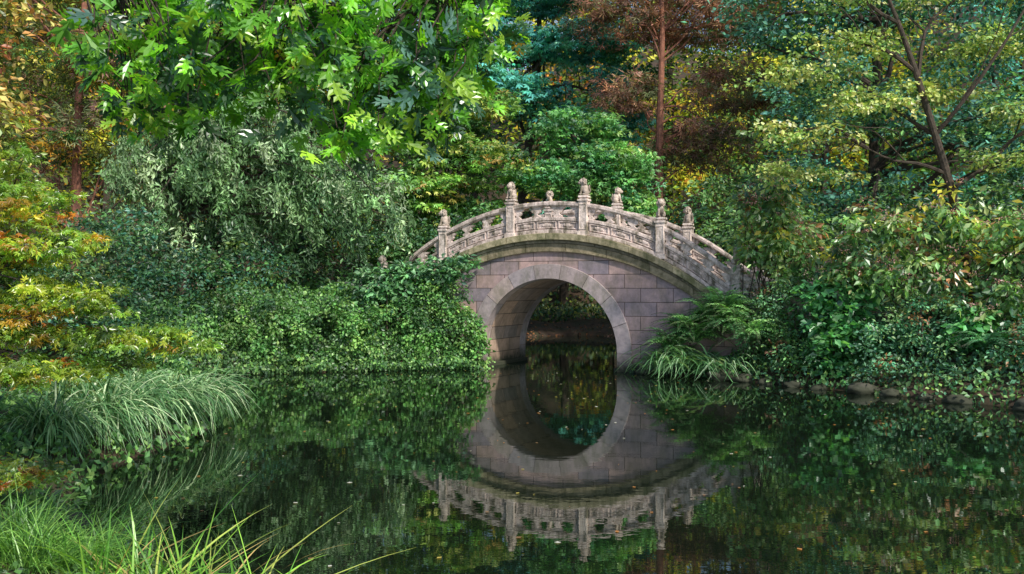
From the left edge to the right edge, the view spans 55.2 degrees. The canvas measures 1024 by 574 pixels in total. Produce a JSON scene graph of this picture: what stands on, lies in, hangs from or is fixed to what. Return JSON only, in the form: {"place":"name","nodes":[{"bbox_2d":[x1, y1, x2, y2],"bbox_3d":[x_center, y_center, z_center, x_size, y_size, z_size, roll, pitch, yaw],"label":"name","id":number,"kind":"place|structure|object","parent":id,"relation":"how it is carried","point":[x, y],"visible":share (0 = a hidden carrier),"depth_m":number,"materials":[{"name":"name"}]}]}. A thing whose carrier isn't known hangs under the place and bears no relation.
{"place":"outdoors","nodes":[
{"label":"outdoors","id":0,"kind":"place"},
{"bbox_2d":[0,354,258,477],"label":"sedge grass","id":1,"kind":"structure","parent":0,"point":[114,404],"depth_m":12.07,"materials":[{"name":"green plant"}]},
{"bbox_2d":[0,0,1023,306],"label":"forest background","id":2,"kind":"structure","parent":0,"point":[672,186],"depth_m":52.17,"materials":[{"name":"green plant"}]},
{"bbox_2d":[0,0,1023,573],"bbox_3d":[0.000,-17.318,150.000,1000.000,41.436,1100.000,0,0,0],"label":"ground","id":3,"kind":"structure","parent":0,"point":[558,330],"depth_m":53.01,"materials":[{"name":"green plant"}]},
{"bbox_2d":[0,0,76,189],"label":"orange leaved tree","id":4,"kind":"object","parent":3,"relation":"on","point":[15,25],"visible":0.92,"depth_m":13.09,"materials":[{"name":"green plant"}]},
{"bbox_2d":[0,451,77,495],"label":"japanese maple","id":5,"kind":"object","parent":3,"relation":"on","point":[23,474],"visible":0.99,"depth_m":7.98,"materials":[{"name":"green plant"}]},
{"bbox_2d":[55,512,91,529],"bbox_3d":[-3.914,2.098,8.604,0.459,0.248,0.333,0,0,0],"label":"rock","id":6,"kind":"object","parent":3,"relation":"on","point":[79,516],"visible":0.21,"depth_m":8.55,"materials":[{"name":"grey stone"}]},
{"bbox_2d":[0,465,188,573],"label":"grass tuft","id":7,"kind":"object","parent":3,"relation":"on","point":[27,556],"visible":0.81,"depth_m":6.76,"materials":[{"name":"green plant"}]},
{"bbox_2d":[0,0,223,322],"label":"scots pine","id":8,"kind":"object","parent":3,"relation":"on","point":[78,154],"visible":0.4,"depth_m":30.31,"materials":[{"name":"brown plant"}]},
{"bbox_2d":[0,141,236,393],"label":"japanese maple","id":9,"kind":"object","parent":3,"relation":"on","point":[19,252],"visible":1,"depth_m":9.79,"materials":[{"name":"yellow plant"}]},
{"bbox_2d":[0,203,308,368],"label":"dark shrub","id":10,"kind":"object","parent":3,"relation":"on","point":[149,274],"visible":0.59,"depth_m":23.47,"materials":[{"name":"green plant"}]},
{"bbox_2d":[0,475,415,573],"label":"iris reeds","id":11,"kind":"object","parent":3,"relation":"on","point":[136,554],"visible":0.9,"depth_m":6.54,"materials":[{"name":"green plant"}]},
{"bbox_2d":[82,92,419,296],"bbox_3d":[-6.955,-2.077,26.811,8.906,6.810,4.245,0,0,0],"label":"weeping pear tree","id":12,"kind":"object","parent":3,"relation":"on","point":[199,170],"visible":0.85,"depth_m":26.42,"materials":[{"name":"green plant"}]},
{"bbox_2d":[65,271,495,382],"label":"ivy bank","id":13,"kind":"structure","parent":3,"relation":"on","point":[327,304],"depth_m":24.53,"materials":[{"name":"green plant"}]},
{"bbox_2d":[47,0,531,172],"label":"oak tree","id":14,"kind":"object","parent":3,"relation":"on","point":[446,82],"visible":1,"depth_m":5.16,"materials":[{"name":"green plant"}]},
{"bbox_2d":[133,0,451,285],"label":"woodland tree","id":15,"kind":"object","parent":3,"relation":"on","point":[370,159],"visible":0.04,"depth_m":35.58,"materials":[{"name":"green plant"}]},
{"bbox_2d":[121,195,501,301],"bbox_3d":[-5.818,-0.722,30.051,12.519,5.228,3.573,0,0,0],"label":"understory shrub","id":16,"kind":"object","parent":3,"relation":"on","point":[321,275],"visible":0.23,"depth_m":29.92,"materials":[{"name":"green plant"}]},
{"bbox_2d":[338,250,482,345],"bbox_3d":[-2.715,0.349,25.710,4.004,2.656,2.025,0,0,0],"label":"elder shrub","id":17,"kind":"object","parent":3,"relation":"on","point":[444,270],"visible":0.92,"depth_m":25.31,"materials":[{"name":"green plant"}]},
{"bbox_2d":[344,88,550,268],"bbox_3d":[-2.193,-2.567,32.777,7.214,8.362,5.102,0,0,0],"label":"japanese maple","id":18,"kind":"object","parent":3,"relation":"on","point":[460,156],"visible":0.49,"depth_m":32.15,"materials":[{"name":"green plant"}]},
{"bbox_2d":[0,248,1023,573],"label":"ground cover","id":19,"kind":"object","parent":3,"relation":"on","point":[566,310],"visible":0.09,"depth_m":17.65,"materials":[{"name":"green plant"}]},
{"bbox_2d":[439,0,672,229],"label":"blue green tree","id":20,"kind":"object","parent":3,"relation":"on","point":[543,51],"visible":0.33,"depth_m":41.28,"materials":[{"name":"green plant"}]},
{"bbox_2d":[527,308,614,336],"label":"fallen leaves","id":21,"kind":"object","parent":3,"relation":"on","point":[602,326],"visible":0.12,"depth_m":43.13,"materials":[{"name":"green plant"}]},
{"bbox_2d":[484,104,678,226],"bbox_3d":[2.349,-2.290,33.207,6.654,7.878,4.523,0,0,0],"label":"shrub","id":22,"kind":"object","parent":3,"relation":"on","point":[603,180],"visible":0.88,"depth_m":32.57,"materials":[{"name":"green plant"}]},
{"bbox_2d":[339,178,824,372],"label":"stone arch bridge","id":23,"kind":"structure","parent":3,"relation":"on","point":[631,279],"depth_m":24.64,"materials":[{"name":"stone"}]},
{"bbox_2d":[635,368,653,374],"bbox_3d":[3.211,2.071,23.596,0.428,0.236,0.361,0,0,28],"label":"rock","id":24,"kind":"object","parent":3,"relation":"on","point":[643,372],"visible":0.53,"depth_m":23.50,"materials":[{"name":"grey stone"}]},
{"bbox_2d":[551,0,805,230],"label":"scots pine","id":25,"kind":"object","parent":3,"relation":"on","point":[610,14],"visible":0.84,"depth_m":37.69,"materials":[{"name":"brown plant"}]},
{"bbox_2d":[614,336,773,382],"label":"daylily leaves","id":26,"kind":"object","parent":3,"relation":"on","point":[677,361],"visible":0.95,"depth_m":22.51,"materials":[{"name":"green plant"}]},
{"bbox_2d":[636,286,786,358],"bbox_3d":[4.599,0.838,22.564,3.924,1.725,2.029,0,0,40],"label":"fern","id":27,"kind":"object","parent":3,"relation":"on","point":[722,307],"visible":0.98,"depth_m":22.37,"materials":[{"name":"green plant"}]},
{"bbox_2d":[706,368,735,380],"bbox_3d":[4.743,2.025,22.096,0.706,0.379,0.597,0,0,0],"label":"rock","id":28,"kind":"object","parent":3,"relation":"on","point":[721,375],"visible":0.52,"depth_m":21.91,"materials":[{"name":"grey stone"}]},
{"bbox_2d":[731,373,753,381],"bbox_3d":[5.161,2.065,21.742,0.617,0.293,0.452,0,0,0],"label":"rock","id":29,"kind":"object","parent":3,"relation":"on","point":[741,378],"visible":0.56,"depth_m":21.62,"materials":[{"name":"grey stone"}]},
{"bbox_2d":[757,378,775,384],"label":"rock","id":30,"kind":"object","parent":3,"relation":"on","point":[762,381],"visible":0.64,"depth_m":21.09,"materials":[{"name":"grey stone"}]},
{"bbox_2d":[722,157,833,334],"bbox_3d":[6.032,-0.876,22.131,2.506,3.977,2.161,0,0,0],"label":"viburnum shrub","id":31,"kind":"object","parent":3,"relation":"on","point":[769,233],"visible":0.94,"depth_m":22.02,"materials":[{"name":"green plant"}]},
{"bbox_2d":[731,262,855,378],"bbox_3d":[6.125,0.872,21.668,3.476,2.849,2.213,0,0,38],"label":"shrub","id":32,"kind":"object","parent":3,"relation":"on","point":[768,296],"visible":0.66,"depth_m":21.70,"materials":[{"name":"green plant"}]},
{"bbox_2d":[783,380,806,386],"bbox_3d":[5.958,2.084,20.596,0.501,0.249,0.359,0,0,0],"label":"rock","id":33,"kind":"object","parent":3,"relation":"on","point":[793,383],"visible":0.56,"depth_m":20.49,"materials":[{"name":"grey stone"}]},
{"bbox_2d":[810,384,827,389],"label":"rock","id":34,"kind":"object","parent":3,"relation":"on","point":[819,387],"visible":0.66,"depth_m":20.00,"materials":[{"name":"grey stone"}]},
{"bbox_2d":[655,167,1023,299],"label":"understory shrub","id":35,"kind":"object","parent":3,"relation":"on","point":[730,227],"visible":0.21,"depth_m":27.40,"materials":[{"name":"green plant"}]},
{"bbox_2d":[682,0,1023,285],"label":"woodland tree","id":36,"kind":"object","parent":3,"relation":"on","point":[966,117],"visible":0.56,"depth_m":32.64,"materials":[{"name":"green plant"}]},
{"bbox_2d":[846,382,880,394],"bbox_3d":[6.925,2.031,19.309,0.633,0.302,0.465,0,0,0],"label":"rock","id":37,"kind":"object","parent":3,"relation":"on","point":[861,388],"visible":0.76,"depth_m":19.15,"materials":[{"name":"grey stone"}]},
{"bbox_2d":[723,0,1023,305],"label":"slender tree","id":38,"kind":"object","parent":3,"relation":"on","point":[924,97],"visible":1,"depth_m":19.98,"materials":[{"name":"green plant"}]},
{"bbox_2d":[879,388,903,396],"bbox_3d":[7.296,2.072,18.851,0.408,0.241,0.363,0,0,-34],"label":"rock","id":39,"kind":"object","parent":3,"relation":"on","point":[890,392],"visible":0.65,"depth_m":18.75,"materials":[{"name":"grey stone"}]},
{"bbox_2d":[778,265,1023,383],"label":"shrub","id":40,"kind":"object","parent":3,"relation":"on","point":[839,315],"visible":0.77,"depth_m":20.33,"materials":[{"name":"green plant"}]},
{"bbox_2d":[801,176,1023,333],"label":"viburnum shrub","id":41,"kind":"object","parent":3,"relation":"on","point":[968,228],"visible":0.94,"depth_m":19.73,"materials":[{"name":"green plant"}]},
{"bbox_2d":[918,393,936,399],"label":"rock","id":42,"kind":"object","parent":3,"relation":"on","point":[928,396],"visible":0.66,"depth_m":18.22,"materials":[{"name":"grey stone"}]},
{"bbox_2d":[843,280,1023,385],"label":"shrub","id":43,"kind":"object","parent":3,"relation":"on","point":[908,330],"visible":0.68,"depth_m":19.31,"materials":[{"name":"green plant"}]},
{"bbox_2d":[941,394,973,403],"bbox_3d":[8.091,2.087,17.750,0.567,0.291,0.412,0,0,27],"label":"rock","id":44,"kind":"object","parent":3,"relation":"on","point":[958,399],"visible":0.65,"depth_m":17.63,"materials":[{"name":"grey stone"}]},
{"bbox_2d":[943,322,1023,364],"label":"fern","id":45,"kind":"object","parent":3,"relation":"on","point":[983,341],"visible":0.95,"depth_m":18.33,"materials":[{"name":"green plant"}]},
{"bbox_2d":[1011,398,1023,410],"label":"rock","id":46,"kind":"object","parent":3,"relation":"on","point":[1018,405],"visible":0.78,"depth_m":16.61,"materials":[{"name":"grey stone"}]},
{"bbox_2d":[69,336,1023,573],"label":"pond water","id":47,"kind":"structure","parent":0,"point":[809,485],"depth_m":10.73,"materials":[{"name":"green liquid"}]},
{"bbox_2d":[151,365,1023,566],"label":"floating leaves","id":48,"kind":"object","parent":47,"relation":"on","point":[569,506],"visible":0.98,"depth_m":10.76,"materials":[{"name":"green plant"}]},
{"bbox_2d":[327,0,882,103],"label":"sky","id":49,"kind":"structure","parent":0,"point":[684,0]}
]}

